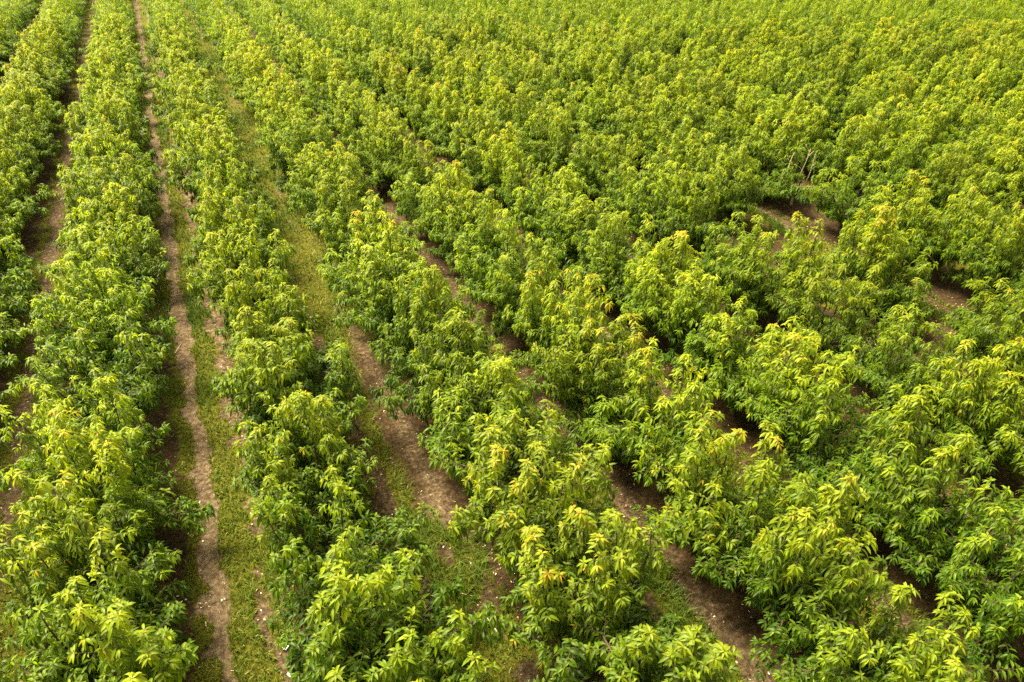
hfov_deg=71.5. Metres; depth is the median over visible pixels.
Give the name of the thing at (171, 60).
fruit tree
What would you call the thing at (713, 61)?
fruit tree
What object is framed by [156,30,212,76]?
fruit tree
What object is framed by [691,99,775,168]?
fruit tree
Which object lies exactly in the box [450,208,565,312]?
fruit tree
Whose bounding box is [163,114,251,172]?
fruit tree
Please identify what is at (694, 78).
fruit tree
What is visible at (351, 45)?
fruit tree
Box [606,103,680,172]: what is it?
fruit tree
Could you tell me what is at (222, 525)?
grass
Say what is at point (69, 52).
fruit tree
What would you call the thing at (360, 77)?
fruit tree
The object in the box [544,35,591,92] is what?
fruit tree
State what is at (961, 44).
fruit tree
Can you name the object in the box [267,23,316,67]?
fruit tree
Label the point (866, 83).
fruit tree
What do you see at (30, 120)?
fruit tree
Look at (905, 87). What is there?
fruit tree
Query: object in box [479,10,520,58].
fruit tree
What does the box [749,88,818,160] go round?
fruit tree
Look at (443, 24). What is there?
fruit tree
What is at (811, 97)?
fruit tree
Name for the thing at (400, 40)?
fruit tree
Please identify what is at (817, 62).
fruit tree
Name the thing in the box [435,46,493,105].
fruit tree
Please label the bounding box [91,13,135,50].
fruit tree
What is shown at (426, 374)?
fruit tree
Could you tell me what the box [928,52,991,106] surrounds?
fruit tree
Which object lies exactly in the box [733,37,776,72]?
fruit tree
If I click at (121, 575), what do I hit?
fruit tree
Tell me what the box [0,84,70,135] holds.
fruit tree
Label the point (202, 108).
fruit tree
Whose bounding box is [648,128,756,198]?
fruit tree
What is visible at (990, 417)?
fruit tree
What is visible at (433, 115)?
fruit tree
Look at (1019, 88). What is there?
fruit tree
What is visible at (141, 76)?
fruit tree
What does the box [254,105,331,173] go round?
fruit tree
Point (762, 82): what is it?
fruit tree
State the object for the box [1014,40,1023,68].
fruit tree
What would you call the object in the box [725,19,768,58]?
fruit tree
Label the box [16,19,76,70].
fruit tree
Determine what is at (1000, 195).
fruit tree
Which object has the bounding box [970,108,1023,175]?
fruit tree
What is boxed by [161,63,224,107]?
fruit tree
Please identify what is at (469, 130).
fruit tree
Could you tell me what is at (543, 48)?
fruit tree
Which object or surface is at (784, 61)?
fruit tree
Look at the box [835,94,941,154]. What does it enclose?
fruit tree
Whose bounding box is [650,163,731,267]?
fruit tree
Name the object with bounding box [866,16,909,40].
fruit tree
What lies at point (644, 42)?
fruit tree
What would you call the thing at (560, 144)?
fruit tree
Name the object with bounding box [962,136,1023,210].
fruit tree
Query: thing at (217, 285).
fruit tree
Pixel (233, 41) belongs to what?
fruit tree
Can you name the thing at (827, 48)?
fruit tree
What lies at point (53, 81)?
fruit tree
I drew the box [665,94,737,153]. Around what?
fruit tree
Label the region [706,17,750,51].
fruit tree
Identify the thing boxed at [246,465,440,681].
fruit tree
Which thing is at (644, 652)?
fruit tree
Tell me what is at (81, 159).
fruit tree
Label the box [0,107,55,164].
fruit tree
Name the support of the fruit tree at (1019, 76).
on the ground at (730, 602)
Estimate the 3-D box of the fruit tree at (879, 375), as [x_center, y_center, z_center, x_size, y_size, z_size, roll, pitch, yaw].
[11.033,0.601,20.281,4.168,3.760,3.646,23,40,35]
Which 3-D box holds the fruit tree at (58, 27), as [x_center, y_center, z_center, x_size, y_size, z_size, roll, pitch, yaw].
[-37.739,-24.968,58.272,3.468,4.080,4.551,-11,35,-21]
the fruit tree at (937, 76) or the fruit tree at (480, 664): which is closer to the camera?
the fruit tree at (480, 664)
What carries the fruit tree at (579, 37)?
on the ground at (730, 602)
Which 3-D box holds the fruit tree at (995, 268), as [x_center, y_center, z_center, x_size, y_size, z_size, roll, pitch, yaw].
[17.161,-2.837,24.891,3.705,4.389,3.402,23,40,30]
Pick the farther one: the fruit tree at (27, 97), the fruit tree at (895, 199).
the fruit tree at (27, 97)
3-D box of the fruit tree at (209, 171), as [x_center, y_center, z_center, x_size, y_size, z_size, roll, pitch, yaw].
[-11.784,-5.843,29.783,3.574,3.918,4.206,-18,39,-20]
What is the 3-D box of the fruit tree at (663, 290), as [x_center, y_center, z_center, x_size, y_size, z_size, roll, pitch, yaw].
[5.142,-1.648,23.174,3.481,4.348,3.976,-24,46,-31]
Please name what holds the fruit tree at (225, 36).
on the ground at (730, 602)
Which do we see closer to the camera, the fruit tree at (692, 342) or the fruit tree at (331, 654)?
the fruit tree at (331, 654)
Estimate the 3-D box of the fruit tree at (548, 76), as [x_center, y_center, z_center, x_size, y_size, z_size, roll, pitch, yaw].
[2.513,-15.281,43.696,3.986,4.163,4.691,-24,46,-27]
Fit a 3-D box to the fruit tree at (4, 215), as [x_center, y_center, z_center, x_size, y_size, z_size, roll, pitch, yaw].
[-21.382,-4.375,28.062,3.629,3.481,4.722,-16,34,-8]
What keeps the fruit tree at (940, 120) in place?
on the ground at (730, 602)
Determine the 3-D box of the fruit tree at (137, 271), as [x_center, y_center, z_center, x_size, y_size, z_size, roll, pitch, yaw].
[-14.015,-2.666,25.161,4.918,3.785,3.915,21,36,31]
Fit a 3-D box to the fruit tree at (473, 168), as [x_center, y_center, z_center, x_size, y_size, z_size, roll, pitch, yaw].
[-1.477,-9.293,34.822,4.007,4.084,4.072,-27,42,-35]
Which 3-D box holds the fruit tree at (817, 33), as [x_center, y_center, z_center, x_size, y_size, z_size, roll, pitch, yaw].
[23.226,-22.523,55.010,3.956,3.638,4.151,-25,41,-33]
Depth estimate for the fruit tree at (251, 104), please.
41.38 m
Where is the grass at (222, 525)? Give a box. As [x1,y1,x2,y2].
[0,23,1023,681]
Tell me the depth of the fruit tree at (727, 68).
46.34 m
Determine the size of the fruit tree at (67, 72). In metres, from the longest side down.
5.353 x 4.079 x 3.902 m
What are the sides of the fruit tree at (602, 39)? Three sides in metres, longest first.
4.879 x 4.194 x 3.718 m
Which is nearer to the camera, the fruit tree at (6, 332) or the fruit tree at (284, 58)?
the fruit tree at (6, 332)
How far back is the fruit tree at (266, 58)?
46.49 m
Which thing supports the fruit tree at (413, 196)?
on the ground at (730, 602)
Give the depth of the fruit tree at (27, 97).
40.88 m
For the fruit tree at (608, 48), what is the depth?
50.71 m
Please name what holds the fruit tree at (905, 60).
on the ground at (730, 602)
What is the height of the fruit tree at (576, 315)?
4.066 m
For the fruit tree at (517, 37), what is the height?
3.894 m
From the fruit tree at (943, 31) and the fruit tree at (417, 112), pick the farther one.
the fruit tree at (943, 31)
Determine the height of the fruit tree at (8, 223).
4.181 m
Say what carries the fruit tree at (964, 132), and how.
on the ground at (730, 602)
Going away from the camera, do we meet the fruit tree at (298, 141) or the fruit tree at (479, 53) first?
the fruit tree at (298, 141)
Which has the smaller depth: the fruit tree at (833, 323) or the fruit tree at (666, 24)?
the fruit tree at (833, 323)
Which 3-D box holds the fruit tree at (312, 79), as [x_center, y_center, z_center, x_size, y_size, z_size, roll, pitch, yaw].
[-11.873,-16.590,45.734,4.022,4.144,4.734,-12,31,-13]
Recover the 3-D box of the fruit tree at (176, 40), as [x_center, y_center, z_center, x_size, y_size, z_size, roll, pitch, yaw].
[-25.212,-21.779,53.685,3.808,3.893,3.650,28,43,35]
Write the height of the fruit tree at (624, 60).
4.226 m
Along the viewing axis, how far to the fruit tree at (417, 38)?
50.76 m
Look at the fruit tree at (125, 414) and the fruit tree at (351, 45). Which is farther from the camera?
the fruit tree at (351, 45)
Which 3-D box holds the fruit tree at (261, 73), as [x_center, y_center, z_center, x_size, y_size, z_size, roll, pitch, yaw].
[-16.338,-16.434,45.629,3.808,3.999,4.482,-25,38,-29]
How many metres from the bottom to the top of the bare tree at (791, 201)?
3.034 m
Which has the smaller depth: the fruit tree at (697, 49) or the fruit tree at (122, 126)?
the fruit tree at (122, 126)
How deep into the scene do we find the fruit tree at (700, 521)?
15.63 m
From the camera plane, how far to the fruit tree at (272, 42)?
56.05 m
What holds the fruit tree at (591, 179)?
on the ground at (730, 602)
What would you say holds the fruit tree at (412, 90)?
on the ground at (730, 602)
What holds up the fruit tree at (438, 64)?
on the ground at (730, 602)
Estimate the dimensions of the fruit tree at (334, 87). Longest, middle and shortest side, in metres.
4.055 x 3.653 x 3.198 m
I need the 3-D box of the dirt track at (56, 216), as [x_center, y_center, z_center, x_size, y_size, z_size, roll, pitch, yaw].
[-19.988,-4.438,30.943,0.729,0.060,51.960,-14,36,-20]
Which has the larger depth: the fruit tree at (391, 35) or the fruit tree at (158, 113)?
the fruit tree at (391, 35)
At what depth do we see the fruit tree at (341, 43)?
52.44 m
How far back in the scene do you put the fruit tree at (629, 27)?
55.23 m
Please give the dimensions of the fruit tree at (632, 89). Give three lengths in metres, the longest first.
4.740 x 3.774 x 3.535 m
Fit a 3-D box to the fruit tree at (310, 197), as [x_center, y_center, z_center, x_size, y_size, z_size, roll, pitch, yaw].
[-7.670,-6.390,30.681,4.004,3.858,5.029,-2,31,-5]
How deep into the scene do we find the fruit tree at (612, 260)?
24.94 m
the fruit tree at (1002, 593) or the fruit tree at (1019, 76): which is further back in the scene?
the fruit tree at (1019, 76)
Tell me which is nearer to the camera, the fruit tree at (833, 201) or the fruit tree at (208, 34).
the fruit tree at (833, 201)
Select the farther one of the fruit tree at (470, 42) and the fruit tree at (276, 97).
the fruit tree at (470, 42)
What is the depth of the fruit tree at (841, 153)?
34.10 m
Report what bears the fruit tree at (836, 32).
on the ground at (730, 602)
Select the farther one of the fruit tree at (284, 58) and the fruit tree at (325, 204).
the fruit tree at (284, 58)
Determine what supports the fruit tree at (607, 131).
on the ground at (730, 602)
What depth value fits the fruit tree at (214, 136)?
32.57 m
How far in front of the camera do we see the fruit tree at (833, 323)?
21.83 m
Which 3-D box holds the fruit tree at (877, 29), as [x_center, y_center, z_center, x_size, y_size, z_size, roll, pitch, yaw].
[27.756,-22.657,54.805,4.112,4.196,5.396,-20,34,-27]
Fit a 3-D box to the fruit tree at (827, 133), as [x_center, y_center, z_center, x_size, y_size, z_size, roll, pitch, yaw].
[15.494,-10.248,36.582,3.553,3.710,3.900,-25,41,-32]
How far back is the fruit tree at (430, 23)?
57.71 m
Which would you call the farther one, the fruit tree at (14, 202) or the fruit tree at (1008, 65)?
the fruit tree at (1008, 65)
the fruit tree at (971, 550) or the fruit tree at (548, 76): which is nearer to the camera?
the fruit tree at (971, 550)
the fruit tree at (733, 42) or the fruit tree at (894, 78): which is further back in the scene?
the fruit tree at (733, 42)
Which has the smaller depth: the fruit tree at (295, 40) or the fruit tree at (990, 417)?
the fruit tree at (990, 417)
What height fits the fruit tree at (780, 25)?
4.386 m
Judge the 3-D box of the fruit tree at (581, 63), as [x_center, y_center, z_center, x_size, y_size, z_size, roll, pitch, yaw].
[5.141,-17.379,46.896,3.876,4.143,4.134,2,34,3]
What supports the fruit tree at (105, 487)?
on the ground at (730, 602)
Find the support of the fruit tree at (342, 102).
on the ground at (730, 602)
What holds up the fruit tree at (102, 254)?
on the ground at (730, 602)
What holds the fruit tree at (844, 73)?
on the ground at (730, 602)
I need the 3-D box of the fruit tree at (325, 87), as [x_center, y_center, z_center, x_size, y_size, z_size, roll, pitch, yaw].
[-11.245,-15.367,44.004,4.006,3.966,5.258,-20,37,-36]
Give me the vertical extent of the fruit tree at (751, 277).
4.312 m
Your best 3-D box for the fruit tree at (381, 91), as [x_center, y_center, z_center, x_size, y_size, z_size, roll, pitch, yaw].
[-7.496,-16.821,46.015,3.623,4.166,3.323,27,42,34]
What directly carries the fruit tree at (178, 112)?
on the ground at (730, 602)
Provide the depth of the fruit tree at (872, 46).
50.43 m
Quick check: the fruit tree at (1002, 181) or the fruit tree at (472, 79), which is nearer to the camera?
the fruit tree at (1002, 181)
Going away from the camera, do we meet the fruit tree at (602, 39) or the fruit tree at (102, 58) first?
the fruit tree at (102, 58)
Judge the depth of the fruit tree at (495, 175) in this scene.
32.46 m
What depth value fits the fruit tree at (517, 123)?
38.65 m
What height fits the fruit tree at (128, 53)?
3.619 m
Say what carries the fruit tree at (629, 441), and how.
on the ground at (730, 602)
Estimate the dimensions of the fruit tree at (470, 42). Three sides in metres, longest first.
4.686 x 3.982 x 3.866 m
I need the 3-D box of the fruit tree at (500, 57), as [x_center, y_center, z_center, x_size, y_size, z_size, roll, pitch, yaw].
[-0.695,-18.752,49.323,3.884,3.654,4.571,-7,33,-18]
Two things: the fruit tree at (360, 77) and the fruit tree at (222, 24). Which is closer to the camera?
the fruit tree at (360, 77)
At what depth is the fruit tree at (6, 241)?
25.45 m
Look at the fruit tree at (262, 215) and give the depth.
26.81 m
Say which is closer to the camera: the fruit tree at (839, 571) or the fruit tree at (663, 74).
the fruit tree at (839, 571)
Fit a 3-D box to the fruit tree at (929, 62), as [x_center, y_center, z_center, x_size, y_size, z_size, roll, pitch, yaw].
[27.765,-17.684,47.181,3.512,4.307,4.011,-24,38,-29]
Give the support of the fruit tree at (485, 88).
on the ground at (730, 602)
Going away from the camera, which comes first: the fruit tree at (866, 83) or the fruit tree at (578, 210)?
the fruit tree at (578, 210)
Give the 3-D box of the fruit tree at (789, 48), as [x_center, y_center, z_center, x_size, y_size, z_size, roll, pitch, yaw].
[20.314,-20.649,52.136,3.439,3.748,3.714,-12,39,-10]
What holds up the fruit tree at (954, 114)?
on the ground at (730, 602)
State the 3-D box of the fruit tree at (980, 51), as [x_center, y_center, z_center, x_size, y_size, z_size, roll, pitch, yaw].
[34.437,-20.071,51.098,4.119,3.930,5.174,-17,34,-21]
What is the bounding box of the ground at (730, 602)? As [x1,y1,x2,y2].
[0,0,1023,681]
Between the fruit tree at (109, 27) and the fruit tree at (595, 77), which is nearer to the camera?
the fruit tree at (595, 77)
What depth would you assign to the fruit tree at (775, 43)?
53.46 m
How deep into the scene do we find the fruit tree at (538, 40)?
52.35 m
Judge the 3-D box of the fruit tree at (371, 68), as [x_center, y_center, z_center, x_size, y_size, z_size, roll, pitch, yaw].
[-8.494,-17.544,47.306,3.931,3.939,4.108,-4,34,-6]
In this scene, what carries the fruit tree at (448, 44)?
on the ground at (730, 602)
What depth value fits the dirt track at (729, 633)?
16.57 m
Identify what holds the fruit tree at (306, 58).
on the ground at (730, 602)
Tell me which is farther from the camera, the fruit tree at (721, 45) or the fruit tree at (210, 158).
the fruit tree at (721, 45)
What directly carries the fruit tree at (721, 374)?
on the ground at (730, 602)
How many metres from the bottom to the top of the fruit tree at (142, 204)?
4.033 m
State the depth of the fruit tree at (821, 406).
17.93 m
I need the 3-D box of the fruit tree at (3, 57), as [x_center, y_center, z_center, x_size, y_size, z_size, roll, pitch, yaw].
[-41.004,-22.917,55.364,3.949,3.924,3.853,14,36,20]
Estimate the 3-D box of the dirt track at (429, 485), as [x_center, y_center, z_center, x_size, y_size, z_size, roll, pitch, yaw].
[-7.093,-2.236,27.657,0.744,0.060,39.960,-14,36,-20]
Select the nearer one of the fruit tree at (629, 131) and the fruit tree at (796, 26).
the fruit tree at (629, 131)
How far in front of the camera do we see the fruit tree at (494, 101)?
40.22 m
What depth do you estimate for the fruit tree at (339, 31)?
54.43 m
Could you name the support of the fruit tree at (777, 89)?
on the ground at (730, 602)
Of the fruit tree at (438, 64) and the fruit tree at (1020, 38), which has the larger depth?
the fruit tree at (1020, 38)
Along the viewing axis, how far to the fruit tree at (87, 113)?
37.20 m
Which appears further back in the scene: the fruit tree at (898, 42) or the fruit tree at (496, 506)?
the fruit tree at (898, 42)
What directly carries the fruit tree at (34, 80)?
on the ground at (730, 602)
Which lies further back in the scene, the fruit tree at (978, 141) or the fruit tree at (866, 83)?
the fruit tree at (866, 83)
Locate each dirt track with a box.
[0,94,80,613]
[141,60,238,681]
[250,136,545,681]
[392,216,776,681]
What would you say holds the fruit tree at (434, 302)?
on the ground at (730, 602)
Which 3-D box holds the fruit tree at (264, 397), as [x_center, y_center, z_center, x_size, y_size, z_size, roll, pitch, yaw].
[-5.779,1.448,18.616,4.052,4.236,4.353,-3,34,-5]
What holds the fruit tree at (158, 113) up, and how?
on the ground at (730, 602)
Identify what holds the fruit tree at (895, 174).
on the ground at (730, 602)
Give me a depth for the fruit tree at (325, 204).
28.05 m
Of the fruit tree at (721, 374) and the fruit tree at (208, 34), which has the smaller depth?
the fruit tree at (721, 374)
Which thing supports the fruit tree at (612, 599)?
on the ground at (730, 602)
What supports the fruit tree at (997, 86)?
on the ground at (730, 602)
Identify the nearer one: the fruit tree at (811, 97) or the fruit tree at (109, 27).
the fruit tree at (811, 97)
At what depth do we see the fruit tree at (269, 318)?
21.38 m
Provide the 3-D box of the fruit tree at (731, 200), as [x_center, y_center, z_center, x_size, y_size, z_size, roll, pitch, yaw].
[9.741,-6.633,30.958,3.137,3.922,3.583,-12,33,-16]
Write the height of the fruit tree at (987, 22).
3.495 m
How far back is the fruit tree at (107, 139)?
33.90 m
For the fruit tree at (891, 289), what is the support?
on the ground at (730, 602)
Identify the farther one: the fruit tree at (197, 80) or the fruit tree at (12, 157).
the fruit tree at (197, 80)
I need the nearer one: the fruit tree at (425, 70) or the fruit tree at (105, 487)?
the fruit tree at (105, 487)
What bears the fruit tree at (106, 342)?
on the ground at (730, 602)
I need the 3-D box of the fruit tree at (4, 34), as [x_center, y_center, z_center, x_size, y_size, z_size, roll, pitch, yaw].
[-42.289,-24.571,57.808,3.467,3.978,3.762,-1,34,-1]
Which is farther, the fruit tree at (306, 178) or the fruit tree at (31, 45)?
the fruit tree at (31, 45)
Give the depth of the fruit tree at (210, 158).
30.92 m
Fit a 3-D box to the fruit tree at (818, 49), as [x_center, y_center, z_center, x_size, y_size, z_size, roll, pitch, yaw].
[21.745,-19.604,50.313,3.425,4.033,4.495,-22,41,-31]
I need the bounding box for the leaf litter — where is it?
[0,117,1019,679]
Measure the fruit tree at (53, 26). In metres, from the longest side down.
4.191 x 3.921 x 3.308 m
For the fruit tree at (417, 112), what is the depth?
39.68 m
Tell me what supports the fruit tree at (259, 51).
on the ground at (730, 602)
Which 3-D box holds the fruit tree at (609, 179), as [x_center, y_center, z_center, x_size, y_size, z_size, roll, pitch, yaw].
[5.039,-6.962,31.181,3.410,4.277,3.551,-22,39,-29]
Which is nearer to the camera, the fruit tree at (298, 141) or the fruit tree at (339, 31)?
the fruit tree at (298, 141)
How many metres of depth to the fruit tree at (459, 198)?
28.45 m
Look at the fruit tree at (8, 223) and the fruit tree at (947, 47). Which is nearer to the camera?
the fruit tree at (8, 223)
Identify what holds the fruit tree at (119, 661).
on the ground at (730, 602)
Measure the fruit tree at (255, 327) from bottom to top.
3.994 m
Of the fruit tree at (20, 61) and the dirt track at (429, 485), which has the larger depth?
the fruit tree at (20, 61)
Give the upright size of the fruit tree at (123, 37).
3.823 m
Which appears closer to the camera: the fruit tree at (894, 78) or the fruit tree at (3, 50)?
the fruit tree at (894, 78)
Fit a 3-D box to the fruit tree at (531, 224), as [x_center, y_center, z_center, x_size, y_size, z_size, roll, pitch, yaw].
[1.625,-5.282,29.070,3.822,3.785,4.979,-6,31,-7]
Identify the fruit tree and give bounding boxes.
[0,16,21,59]
[0,30,16,64]
[0,41,9,67]
[0,53,63,101]
[0,68,66,119]
[0,73,64,121]
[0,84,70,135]
[0,100,62,153]
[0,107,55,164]
[0,125,43,186]
[0,140,40,204]
[0,165,51,219]
[0,196,31,244]
[0,217,33,276]
[0,233,43,301]
[0,258,36,328]
[0,301,39,367]
[0,375,170,511]
[0,389,9,400]
[0,469,189,681]
[0,569,198,681]
[3,407,215,587]
[6,308,170,461]
[11,29,67,70]
[12,43,66,93]
[13,41,74,88]
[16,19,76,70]
[24,17,70,50]
[29,24,74,62]
[29,241,156,367]
[30,260,177,377]
[33,10,77,54]
[36,211,169,312]
[51,167,155,253]
[55,182,159,264]
[57,123,165,202]
[58,153,164,219]
[64,86,150,148]
[65,80,151,136]
[68,113,147,183]
[73,59,151,111]
[76,36,136,79]
[77,80,141,123]
[78,22,145,65]
[79,46,134,104]
[84,46,151,90]
[85,33,149,76]
[85,93,158,162]
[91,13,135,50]
[91,18,134,41]
[91,33,148,70]
[144,16,199,58]
[148,46,207,97]
[149,25,199,68]
[149,67,227,118]
[150,13,198,47]
[153,33,211,70]
[155,79,237,129]
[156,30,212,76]
[157,50,204,95]
[159,120,260,203]
[160,76,218,154]
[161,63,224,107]
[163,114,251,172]
[177,99,241,157]
[182,191,279,284]
[185,157,276,227]
[186,217,297,336]
[187,138,270,213]
[189,177,276,265]
[202,15,250,44]
[208,257,325,363]
[211,16,257,60]
[211,293,351,411]
[213,40,265,75]
[215,19,253,63]
[216,335,367,468]
[217,27,266,63]
[223,43,263,87]
[228,53,286,102]
[229,45,291,90]
[229,390,378,556]
[232,68,296,114]
[244,65,320,126]
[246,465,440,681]
[253,80,327,139]
[254,102,318,158]
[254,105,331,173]
[255,13,302,49]
[256,115,340,196]
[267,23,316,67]
[267,24,318,72]
[276,38,327,78]
[280,141,363,212]
[280,521,506,681]
[283,34,329,80]
[283,144,379,216]
[292,48,354,97]
[297,49,357,97]
[300,59,361,114]
[301,175,386,253]
[303,189,427,282]
[309,68,366,125]
[316,206,425,304]
[317,81,385,144]
[321,16,357,53]
[323,20,371,57]
[329,242,444,345]
[333,25,372,77]
[333,90,407,153]
[334,27,385,77]
[343,40,404,89]
[347,111,421,190]
[348,636,500,681]
[353,93,412,166]
[358,43,412,97]
[364,47,408,103]
[367,264,494,383]
[367,306,527,432]
[376,13,409,64]
[377,64,431,123]
[382,22,413,69]
[382,133,455,201]
[387,30,436,69]
[388,159,484,242]
[389,66,437,130]
[399,24,441,77]
[404,76,461,143]
[410,36,457,85]
[413,159,502,243]
[414,82,472,161]
[417,351,577,499]
[421,7,465,42]
[425,43,478,99]
[425,188,517,266]
[428,93,503,166]
[428,407,619,621]
[431,14,472,56]
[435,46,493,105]
[435,109,522,191]
[441,14,492,60]
[445,54,512,114]
[449,26,494,68]
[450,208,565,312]
[458,76,517,118]
[462,41,509,80]
[463,121,533,210]
[469,232,579,344]
[472,81,545,135]
[475,42,523,90]
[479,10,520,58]
[488,156,565,219]
[489,266,617,400]
[491,17,538,55]
[491,493,682,681]
[492,46,546,95]
[493,85,572,145]
[502,163,598,248]
[507,22,547,65]
[507,54,556,105]
[508,31,559,66]
[511,101,582,173]
[522,58,580,116]
[525,190,639,276]
[530,313,676,448]
[532,101,604,172]
[537,40,572,83]
[537,599,742,681]
[541,81,602,131]
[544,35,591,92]
[548,12,587,50]
[552,25,602,58]
[554,133,628,202]
[562,42,618,105]
[563,207,676,308]
[567,75,622,132]
[570,338,726,487]
[571,22,613,69]
[571,86,647,150]
[575,54,627,110]
[585,28,639,77]
[587,133,668,221]
[594,14,630,56]
[600,66,658,111]
[603,160,715,244]
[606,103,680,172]
[606,230,733,339]
[607,34,655,85]
[612,16,644,58]
[630,50,676,98]
[630,74,677,128]
[631,27,666,56]
[632,407,823,587]
[639,73,719,139]
[639,115,716,187]
[643,29,693,82]
[645,258,762,377]
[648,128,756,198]
[649,47,710,101]
[650,9,693,61]
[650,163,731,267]
[665,33,709,75]
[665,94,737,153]
[666,12,710,59]
[670,69,729,117]
[671,46,734,90]
[673,312,822,434]
[677,211,792,304]
[691,25,731,69]
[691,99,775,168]
[691,457,893,681]
[692,62,754,120]
[701,31,762,68]
[701,143,780,226]
[705,43,764,97]
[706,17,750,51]
[712,85,792,136]
[715,211,848,332]
[722,112,810,203]
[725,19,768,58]
[727,59,788,111]
[730,345,931,504]
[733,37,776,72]
[738,17,785,59]
[747,5,791,44]
[747,49,807,93]
[748,577,1023,681]
[749,56,809,112]
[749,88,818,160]
[763,46,825,94]
[765,263,883,366]
[768,33,809,69]
[773,78,843,132]
[779,18,810,47]
[780,103,845,172]
[785,384,984,575]
[788,25,835,57]
[788,151,890,234]
[790,34,829,84]
[805,110,897,184]
[809,9,855,44]
[810,56,858,109]
[810,205,938,332]
[811,24,865,64]
[815,84,886,146]
[816,37,875,92]
[819,303,980,412]
[823,22,879,51]
[824,70,891,120]
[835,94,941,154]
[843,47,900,96]
[844,28,895,73]
[846,170,960,256]
[851,129,941,201]
[862,70,926,136]
[863,17,898,60]
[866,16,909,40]
[866,65,944,111]
[872,33,925,79]
[879,100,971,178]
[883,22,926,66]
[887,175,989,281]
[889,77,964,149]
[891,14,935,45]
[894,55,969,110]
[898,477,1023,669]
[903,40,963,87]
[907,142,989,222]
[912,337,1023,483]
[913,32,962,66]
[919,126,1011,188]
[923,11,969,42]
[925,22,964,57]
[926,73,999,138]
[927,172,1023,253]
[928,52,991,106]
[929,97,1016,163]
[932,47,997,83]
[937,24,989,65]
[939,201,1023,307]
[939,277,1023,382]
[956,19,998,51]
[956,58,1023,116]
[960,33,1023,77]
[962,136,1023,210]
[965,90,1023,140]
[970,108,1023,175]
[977,18,1023,41]
[977,38,1023,93]
[979,582,1022,630]
[983,19,1023,57]
[985,75,1023,114]
[989,420,1023,521]
[996,213,1023,264]
[998,46,1023,81]
[1005,58,1023,101]
[1006,25,1023,56]
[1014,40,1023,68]
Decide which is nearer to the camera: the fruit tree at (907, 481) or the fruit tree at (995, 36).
the fruit tree at (907, 481)
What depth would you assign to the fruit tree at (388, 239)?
24.75 m
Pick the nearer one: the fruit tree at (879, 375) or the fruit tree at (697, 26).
the fruit tree at (879, 375)
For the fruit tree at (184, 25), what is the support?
on the ground at (730, 602)
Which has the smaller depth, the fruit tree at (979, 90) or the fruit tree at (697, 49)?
the fruit tree at (979, 90)
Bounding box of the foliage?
[0,0,1023,681]
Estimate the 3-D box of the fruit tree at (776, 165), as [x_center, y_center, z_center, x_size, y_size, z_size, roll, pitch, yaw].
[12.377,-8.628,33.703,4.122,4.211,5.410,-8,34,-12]
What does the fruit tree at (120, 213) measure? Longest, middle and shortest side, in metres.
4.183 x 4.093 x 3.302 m
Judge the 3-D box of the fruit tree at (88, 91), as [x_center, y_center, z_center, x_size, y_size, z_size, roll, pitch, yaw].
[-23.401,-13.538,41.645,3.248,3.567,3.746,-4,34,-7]
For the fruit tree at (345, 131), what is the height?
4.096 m
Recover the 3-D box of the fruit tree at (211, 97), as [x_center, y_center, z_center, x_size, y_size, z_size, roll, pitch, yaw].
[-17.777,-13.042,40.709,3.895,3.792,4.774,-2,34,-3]
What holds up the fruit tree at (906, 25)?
on the ground at (730, 602)
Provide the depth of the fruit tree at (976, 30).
55.61 m
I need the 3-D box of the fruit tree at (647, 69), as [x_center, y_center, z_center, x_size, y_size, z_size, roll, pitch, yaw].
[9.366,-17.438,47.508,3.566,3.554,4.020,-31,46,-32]
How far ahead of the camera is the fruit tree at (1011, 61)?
49.54 m
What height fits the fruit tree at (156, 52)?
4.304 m
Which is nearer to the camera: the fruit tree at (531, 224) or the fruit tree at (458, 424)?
the fruit tree at (458, 424)
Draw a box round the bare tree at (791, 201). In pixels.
[786,148,815,204]
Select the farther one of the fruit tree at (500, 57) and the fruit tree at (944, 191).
the fruit tree at (500, 57)
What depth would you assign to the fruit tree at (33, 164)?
33.78 m
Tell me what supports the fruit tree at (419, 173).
on the ground at (730, 602)
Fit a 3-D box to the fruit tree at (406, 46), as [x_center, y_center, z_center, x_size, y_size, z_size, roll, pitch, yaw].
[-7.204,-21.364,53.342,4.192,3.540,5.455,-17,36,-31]
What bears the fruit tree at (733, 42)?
on the ground at (730, 602)
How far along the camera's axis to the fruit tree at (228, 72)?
48.44 m
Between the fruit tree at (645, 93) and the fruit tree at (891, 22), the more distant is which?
the fruit tree at (891, 22)
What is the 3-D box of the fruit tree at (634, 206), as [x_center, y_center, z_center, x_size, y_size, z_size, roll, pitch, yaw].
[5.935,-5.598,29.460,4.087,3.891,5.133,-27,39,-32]
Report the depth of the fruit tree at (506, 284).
22.95 m
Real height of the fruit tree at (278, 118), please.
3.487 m
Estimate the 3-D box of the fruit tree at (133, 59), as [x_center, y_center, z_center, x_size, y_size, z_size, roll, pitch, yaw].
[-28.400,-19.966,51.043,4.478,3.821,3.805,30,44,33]
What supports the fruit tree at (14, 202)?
on the ground at (730, 602)
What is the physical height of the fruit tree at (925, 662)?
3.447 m
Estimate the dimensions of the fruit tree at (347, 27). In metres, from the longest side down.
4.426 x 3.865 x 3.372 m
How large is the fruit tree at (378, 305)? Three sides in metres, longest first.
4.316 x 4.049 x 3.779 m
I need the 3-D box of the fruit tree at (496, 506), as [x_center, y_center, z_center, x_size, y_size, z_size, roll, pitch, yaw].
[0.425,3.473,15.759,4.101,4.054,5.151,-9,39,-12]

